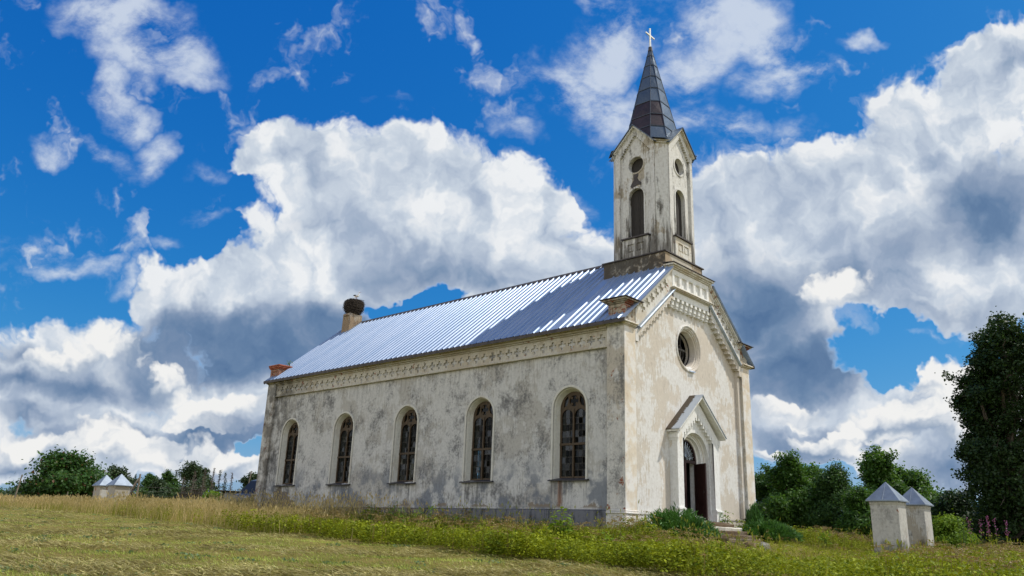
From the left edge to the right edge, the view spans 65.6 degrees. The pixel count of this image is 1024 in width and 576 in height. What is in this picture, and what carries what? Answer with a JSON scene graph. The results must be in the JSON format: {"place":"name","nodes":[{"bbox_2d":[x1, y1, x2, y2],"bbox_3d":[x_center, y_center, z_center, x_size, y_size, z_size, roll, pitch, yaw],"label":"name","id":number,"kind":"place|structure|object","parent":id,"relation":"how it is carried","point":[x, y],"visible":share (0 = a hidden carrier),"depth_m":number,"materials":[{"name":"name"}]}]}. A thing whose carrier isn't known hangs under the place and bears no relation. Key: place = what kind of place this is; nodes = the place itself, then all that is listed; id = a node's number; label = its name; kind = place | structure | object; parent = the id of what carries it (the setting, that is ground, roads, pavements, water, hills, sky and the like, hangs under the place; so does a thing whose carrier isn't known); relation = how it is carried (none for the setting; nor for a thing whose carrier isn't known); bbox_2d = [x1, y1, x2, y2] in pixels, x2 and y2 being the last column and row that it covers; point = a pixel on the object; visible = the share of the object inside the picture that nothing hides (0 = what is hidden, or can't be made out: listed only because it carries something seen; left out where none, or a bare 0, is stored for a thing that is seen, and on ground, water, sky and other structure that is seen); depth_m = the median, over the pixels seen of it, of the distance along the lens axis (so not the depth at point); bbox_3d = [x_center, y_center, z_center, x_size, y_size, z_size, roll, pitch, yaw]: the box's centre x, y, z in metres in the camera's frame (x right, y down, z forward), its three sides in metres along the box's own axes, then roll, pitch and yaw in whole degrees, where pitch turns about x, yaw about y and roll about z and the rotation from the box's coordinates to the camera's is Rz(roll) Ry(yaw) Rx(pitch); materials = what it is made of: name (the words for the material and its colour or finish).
{"place":"outdoors","nodes":[
{"label":"outdoors","id":0,"kind":"place"},
{"bbox_2d":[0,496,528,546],"bbox_3d":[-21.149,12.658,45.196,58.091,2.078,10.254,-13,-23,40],"label":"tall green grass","id":1,"kind":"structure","parent":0,"point":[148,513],"depth_m":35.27,"materials":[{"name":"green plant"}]},
{"bbox_2d":[0,488,553,547],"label":"tall dry grass","id":2,"kind":"structure","parent":0,"point":[147,503],"depth_m":35.83,"materials":[{"name":"beige plant"}]},
{"bbox_2d":[0,508,872,575],"bbox_3d":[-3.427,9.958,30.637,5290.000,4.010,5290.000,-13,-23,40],"label":"ground","id":3,"kind":"structure","parent":0,"point":[264,553],"depth_m":20.58,"materials":[{"name":"green plant"}]},
{"bbox_2d":[1,479,27,496],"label":"bush","id":4,"kind":"object","parent":3,"relation":"on","point":[12,492],"visible":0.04,"depth_m":73.81,"materials":[{"name":"green plant"}]},
{"bbox_2d":[13,475,22,500],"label":"wooden pole","id":5,"kind":"object","parent":3,"relation":"on","point":[18,487],"visible":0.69,"depth_m":49.81,"materials":[{"name":"grey wood"}]},
{"bbox_2d":[5,444,116,500],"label":"bush","id":6,"kind":"object","parent":3,"relation":"on","point":[64,473],"visible":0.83,"depth_m":53.23,"materials":[{"name":"green plant"}]},
{"bbox_2d":[92,475,111,504],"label":"gate pillar","id":7,"kind":"structure","parent":3,"relation":"on","point":[100,487],"depth_m":47.46,"materials":[{"name":"paint"}]},
{"bbox_2d":[106,474,132,502],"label":"gate pillar","id":8,"kind":"structure","parent":3,"relation":"on","point":[121,483],"depth_m":44.80,"materials":[{"name":"paint"}]},
{"bbox_2d":[107,463,141,493],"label":"broadleaf tree","id":9,"kind":"object","parent":3,"relation":"on","point":[115,470],"visible":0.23,"depth_m":148.71,"materials":[{"name":"green plant"}]},
{"bbox_2d":[131,474,136,495],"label":"spruce tree","id":10,"kind":"object","parent":3,"relation":"on","point":[135,476],"visible":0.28,"depth_m":132.21,"materials":[{"name":"green plant"}]},
{"bbox_2d":[133,473,159,497],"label":"broadleaf tree","id":11,"kind":"object","parent":3,"relation":"on","point":[145,482],"visible":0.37,"depth_m":132.36,"materials":[{"name":"green plant"}]},
{"bbox_2d":[142,478,173,498],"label":"broadleaf tree","id":12,"kind":"object","parent":3,"relation":"on","point":[163,488],"visible":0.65,"depth_m":124.09,"materials":[{"name":"green plant"}]},
{"bbox_2d":[161,469,180,498],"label":"broadleaf tree","id":13,"kind":"object","parent":3,"relation":"on","point":[167,475],"visible":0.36,"depth_m":143.27,"materials":[{"name":"green plant"}]},
{"bbox_2d":[130,474,221,497],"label":"wire fence","id":14,"kind":"object","parent":3,"relation":"on","point":[135,483],"visible":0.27,"depth_m":51.28,"materials":[{"name":"grey metal"}]},
{"bbox_2d":[175,477,186,498],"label":"spruce tree","id":15,"kind":"object","parent":3,"relation":"on","point":[183,489],"visible":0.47,"depth_m":126.04,"materials":[{"name":"green plant"}]},
{"bbox_2d":[185,471,198,500],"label":"spruce tree","id":16,"kind":"object","parent":3,"relation":"on","point":[191,491],"visible":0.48,"depth_m":124.61,"materials":[{"name":"green plant"}]},
{"bbox_2d":[173,460,214,501],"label":"broadleaf tree","id":17,"kind":"object","parent":3,"relation":"on","point":[188,473],"visible":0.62,"depth_m":180.39,"materials":[{"name":"green plant"}]},
{"bbox_2d":[195,470,206,498],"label":"spruce tree","id":18,"kind":"object","parent":3,"relation":"on","point":[200,493],"visible":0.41,"depth_m":125.33,"materials":[{"name":"green plant"}]},
{"bbox_2d":[200,467,216,493],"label":"broadleaf tree","id":19,"kind":"object","parent":3,"relation":"on","point":[209,471],"visible":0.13,"depth_m":186.54,"materials":[{"name":"green plant"}]},
{"bbox_2d":[199,489,221,500],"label":"leafy bush","id":20,"kind":"object","parent":3,"relation":"on","point":[214,493],"visible":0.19,"depth_m":59.70,"materials":[{"name":"green plant"}]},
{"bbox_2d":[208,467,215,490],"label":"spruce tree","id":21,"kind":"object","parent":3,"relation":"on","point":[211,486],"visible":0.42,"depth_m":137.00,"materials":[{"name":"green plant"}]},
{"bbox_2d":[216,470,221,489],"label":"spruce tree","id":22,"kind":"object","parent":3,"relation":"on","point":[219,479],"visible":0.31,"depth_m":137.32,"materials":[{"name":"green plant"}]},
{"bbox_2d":[220,473,227,489],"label":"spruce tree","id":23,"kind":"object","parent":3,"relation":"on","point":[225,474],"visible":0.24,"depth_m":137.58,"materials":[{"name":"green plant"}]},
{"bbox_2d":[215,490,239,500],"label":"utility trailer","id":24,"kind":"object","parent":3,"relation":"on","point":[228,492],"visible":0.09,"depth_m":50.23,"materials":[{"name":"metal"}]},
{"bbox_2d":[228,472,233,489],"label":"spruce tree","id":25,"kind":"object","parent":3,"relation":"on","point":[230,487],"visible":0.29,"depth_m":139.76,"materials":[{"name":"green plant"}]},
{"bbox_2d":[230,479,256,504],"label":"house roof","id":26,"kind":"structure","parent":3,"relation":"on","point":[249,486],"depth_m":49.34,"materials":[{"name":"blue paint"}]},
{"bbox_2d":[233,472,256,490],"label":"broadleaf tree","id":27,"kind":"object","parent":3,"relation":"on","point":[244,480],"visible":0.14,"depth_m":138.37,"materials":[{"name":"green plant"}]},
{"bbox_2d":[0,507,600,575],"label":"clover","id":28,"kind":"object","parent":3,"relation":"on","point":[106,551],"visible":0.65,"depth_m":18.53,"materials":[{"name":"green plant"}]},
{"bbox_2d":[0,507,627,575],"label":"uncut stems","id":29,"kind":"object","parent":3,"relation":"on","point":[232,549],"visible":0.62,"depth_m":18.20,"materials":[{"name":"plant"}]},
{"bbox_2d":[0,505,649,575],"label":"hay heaps","id":30,"kind":"object","parent":3,"relation":"on","point":[176,532],"visible":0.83,"depth_m":17.26,"materials":[{"name":"beige plant"}]},
{"bbox_2d":[0,506,678,575],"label":"stubble","id":31,"kind":"object","parent":3,"relation":"on","point":[268,558],"visible":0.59,"depth_m":18.67,"materials":[{"name":"beige plant"}]},
{"bbox_2d":[0,506,682,575],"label":"cut hay","id":32,"kind":"object","parent":3,"relation":"on","point":[358,572],"visible":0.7,"depth_m":18.02},
{"bbox_2d":[367,497,378,521],"bbox_3d":[-5.329,8.673,30.195,0.445,1.382,0.540,-13,-23,40],"label":"leafy sprout","id":33,"kind":"object","parent":3,"relation":"on","point":[370,516],"visible":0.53,"depth_m":30.18,"materials":[{"name":"green plant"}]},
{"bbox_2d":[388,502,400,522],"bbox_3d":[-4.350,8.572,29.503,0.666,1.332,0.470,-13,-23,40],"label":"leafy sprout","id":34,"kind":"object","parent":3,"relation":"on","point":[393,510],"visible":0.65,"depth_m":29.61,"materials":[{"name":"green plant"}]},
{"bbox_2d":[413,507,430,527],"bbox_3d":[-3.326,8.445,28.588,0.468,1.075,0.730,-13,-23,40],"label":"leafy sprout","id":35,"kind":"object","parent":3,"relation":"on","point":[419,512],"visible":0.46,"depth_m":28.66,"materials":[{"name":"green plant"}]},
{"bbox_2d":[423,502,436,528],"bbox_3d":[-2.890,8.181,27.916,0.468,1.281,0.503,6,-18,-12],"label":"leafy sprout","id":36,"kind":"object","parent":3,"relation":"on","point":[430,515],"visible":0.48,"depth_m":28.04,"materials":[{"name":"green plant"}]},
{"bbox_2d":[252,28,755,528],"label":"church","id":37,"kind":"structure","parent":3,"relation":"on","point":[614,386],"depth_m":33.98,"materials":[{"name":"paint"}]},
{"bbox_2d":[274,418,299,486],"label":"window","id":38,"kind":"structure","parent":37,"relation":"in","point":[288,451],"depth_m":42.48,"materials":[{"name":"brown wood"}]},
{"bbox_2d":[326,411,354,485],"bbox_3d":[-8.186,7.951,39.288,1.860,3.606,0.780,-13,-23,40],"label":"window","id":39,"kind":"structure","parent":37,"relation":"in","point":[343,436],"depth_m":39.41,"materials":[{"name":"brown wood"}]},
{"bbox_2d":[342,298,364,314],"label":"stork nest","id":40,"kind":"object","parent":37,"relation":"on","point":[354,306],"visible":0.98,"depth_m":48.68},
{"bbox_2d":[387,404,418,483],"bbox_3d":[-4.684,7.138,36.230,1.860,3.608,0.780,-13,-23,40],"label":"window","id":41,"kind":"structure","parent":37,"relation":"in","point":[406,428],"depth_m":36.34,"materials":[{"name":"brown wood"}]},
{"bbox_2d":[459,395,494,482],"bbox_3d":[-1.189,6.320,33.180,1.860,3.596,0.780,-13,-23,40],"label":"window","id":42,"kind":"structure","parent":37,"relation":"in","point":[479,434],"depth_m":33.27,"materials":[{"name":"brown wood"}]},
{"bbox_2d":[547,385,588,480],"bbox_3d":[2.343,5.497,30.097,1.860,3.593,0.780,-13,-23,40],"label":"window","id":43,"kind":"structure","parent":37,"relation":"in","point":[571,404],"depth_m":30.17,"materials":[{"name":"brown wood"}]},
{"bbox_2d":[676,325,700,372],"bbox_3d":[7.160,2.564,33.115,0.650,2.000,2.000,-13,-23,40],"label":"round window","id":44,"kind":"structure","parent":37,"relation":"in","point":[690,339],"depth_m":33.49,"materials":[{"name":"paint"}]},
{"bbox_2d":[547,506,573,542],"bbox_3d":[1.387,7.231,23.610,0.904,1.408,0.824,-6,-19,24],"label":"tall weed","id":45,"kind":"object","parent":3,"relation":"on","point":[560,524],"visible":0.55,"depth_m":23.64,"materials":[{"name":"green plant"}]},
{"bbox_2d":[118,503,1023,575],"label":"weeds","id":46,"kind":"object","parent":3,"relation":"on","point":[629,550],"visible":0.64,"depth_m":20.94,"materials":[{"name":"green plant"}]},
{"bbox_2d":[123,496,1023,575],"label":"weed seed heads","id":47,"kind":"object","parent":3,"relation":"on","point":[824,528],"visible":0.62,"depth_m":23.81,"materials":[{"name":"green plant"}]},
{"bbox_2d":[602,531,625,546],"bbox_3d":[2.814,7.360,22.549,0.850,0.871,0.728,3,-17,-4],"label":"tall weed","id":48,"kind":"object","parent":3,"relation":"on","point":[607,536],"visible":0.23,"depth_m":22.64,"materials":[{"name":"green plant"}]},
{"bbox_2d":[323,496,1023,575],"bbox_3d":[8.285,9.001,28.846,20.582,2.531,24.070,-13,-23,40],"label":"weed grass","id":49,"kind":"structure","parent":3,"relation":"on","point":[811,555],"depth_m":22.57,"materials":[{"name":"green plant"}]},
{"bbox_2d":[630,502,724,539],"bbox_3d":[5.633,7.975,27.085,2.458,1.348,4.648,-13,-23,40],"label":"bush","id":50,"kind":"object","parent":3,"relation":"on","point":[673,517],"visible":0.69,"depth_m":26.42,"materials":[{"name":"green plant"}]},
{"bbox_2d":[720,511,733,522],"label":"tall weed","id":51,"kind":"object","parent":3,"relation":"on","point":[725,521],"visible":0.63,"depth_m":31.70,"materials":[{"name":"green plant"}]},
{"bbox_2d":[710,522,762,545],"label":"front steps","id":52,"kind":"structure","parent":3,"relation":"on","point":[728,528],"depth_m":29.92,"materials":[{"name":"stone"}]},
{"bbox_2d":[743,541,756,548],"bbox_3d":[8.221,9.086,27.586,0.419,0.564,0.814,6,-18,-14],"label":"boulder","id":53,"kind":"object","parent":3,"relation":"on","point":[749,543],"visible":0.29,"depth_m":27.39,"materials":[{"name":"stone"}]},
{"bbox_2d":[744,501,764,524],"bbox_3d":[10.173,9.780,33.316,1.077,1.635,1.118,-13,-23,40],"label":"juniper","id":54,"kind":"object","parent":3,"relation":"on","point":[753,514],"visible":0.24,"depth_m":33.24,"materials":[{"name":"green plant"}]},
{"bbox_2d":[754,469,775,512],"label":"maple sapling","id":55,"kind":"object","parent":3,"relation":"on","point":[761,490],"visible":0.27,"depth_m":45.77,"materials":[{"name":"green plant"}]},
{"bbox_2d":[738,516,805,542],"bbox_3d":[10.325,9.770,32.016,2.472,1.133,4.158,-13,-23,40],"label":"juniper","id":56,"kind":"object","parent":3,"relation":"on","point":[773,528],"visible":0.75,"depth_m":31.29,"materials":[{"name":"green plant"}]},
{"bbox_2d":[757,448,824,534],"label":"maple tree","id":57,"kind":"object","parent":3,"relation":"on","point":[790,498],"visible":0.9,"depth_m":42.56,"materials":[{"name":"green plant"}]},
{"bbox_2d":[801,462,823,511],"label":"maple tree","id":58,"kind":"object","parent":3,"relation":"on","point":[812,469],"visible":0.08,"depth_m":44.56,"materials":[{"name":"green plant"}]},
{"bbox_2d":[816,529,830,547],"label":"tall weed","id":59,"kind":"object","parent":3,"relation":"on","point":[823,535],"visible":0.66,"depth_m":31.48,"materials":[{"name":"green plant"}]},
{"bbox_2d":[796,458,873,532],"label":"rowan tree","id":60,"kind":"object","parent":3,"relation":"on","point":[831,482],"visible":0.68,"depth_m":41.10,"materials":[{"name":"green plant"}]},
{"bbox_2d":[831,481,874,542],"bbox_3d":[17.375,11.326,38.907,3.038,3.574,2.997,9,-19,-23],"label":"leafy bush","id":61,"kind":"object","parent":3,"relation":"on","point":[856,511],"visible":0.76,"depth_m":38.70,"materials":[{"name":"green plant"}]},
{"bbox_2d":[854,441,912,495],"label":"maple tree","id":62,"kind":"object","parent":3,"relation":"on","point":[877,468],"visible":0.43,"depth_m":43.95,"materials":[{"name":"green plant"}]},
{"bbox_2d":[865,482,909,554],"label":"gate pillar","id":63,"kind":"structure","parent":3,"relation":"on","point":[887,502],"depth_m":27.35,"materials":[{"name":"paint"}]},
{"bbox_2d":[903,487,934,550],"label":"gate pillar","id":64,"kind":"structure","parent":3,"relation":"on","point":[918,506],"depth_m":29.53,"materials":[{"name":"paint"}]},
{"bbox_2d":[893,461,961,511],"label":"maple tree","id":65,"kind":"object","parent":3,"relation":"on","point":[918,481],"visible":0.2,"depth_m":44.73,"materials":[{"name":"green plant"}]},
{"bbox_2d":[932,508,981,550],"bbox_3d":[17.479,10.243,32.400,2.502,2.405,3.401,12,-20,-30],"label":"leafy bush","id":66,"kind":"object","parent":3,"relation":"on","point":[944,528],"visible":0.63,"depth_m":31.78,"materials":[{"name":"green plant"}]},
{"bbox_2d":[956,518,971,552],"bbox_3d":[15.727,8.791,27.579,0.655,1.656,0.672,-4,-18,19],"label":"tall weed","id":67,"kind":"object","parent":3,"relation":"on","point":[964,537],"visible":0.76,"depth_m":27.61,"materials":[{"name":"green plant"}]},
{"bbox_2d":[929,486,999,531],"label":"leafy bush","id":68,"kind":"object","parent":3,"relation":"on","point":[947,501],"visible":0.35,"depth_m":40.25,"materials":[{"name":"green plant"}]},
{"bbox_2d":[966,517,978,550],"bbox_3d":[16.357,8.995,28.245,0.317,1.623,0.381,4,-17,-6],"label":"fireweed","id":69,"kind":"object","parent":3,"relation":"on","point":[970,534],"visible":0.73,"depth_m":28.27,"materials":[{"name":"green plant"}]},
{"bbox_2d":[978,522,983,545],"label":"fireweed","id":70,"kind":"object","parent":3,"relation":"on","point":[980,530],"visible":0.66,"depth_m":28.63,"materials":[{"name":"purple plant"}]},
{"bbox_2d":[941,306,1023,547],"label":"oak tree","id":71,"kind":"object","parent":3,"relation":"on","point":[987,404],"visible":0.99,"depth_m":35.79,"materials":[{"name":"green plant"}]},
{"bbox_2d":[983,520,993,550],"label":"fireweed","id":72,"kind":"object","parent":3,"relation":"on","point":[988,534],"visible":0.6,"depth_m":28.18,"materials":[{"name":"purple plant"}]},
{"bbox_2d":[992,518,1003,547],"bbox_3d":[17.437,9.103,28.500,0.326,1.652,0.366,-13,-23,40],"label":"fireweed","id":73,"kind":"object","parent":3,"relation":"on","point":[996,533],"visible":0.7,"depth_m":28.62,"materials":[{"name":"purple plant"}]},
{"bbox_2d":[0,0,1023,501],"label":"sky","id":74,"kind":"structure","parent":0,"point":[194,194],"materials":[{"name":"blue"}]}
]}

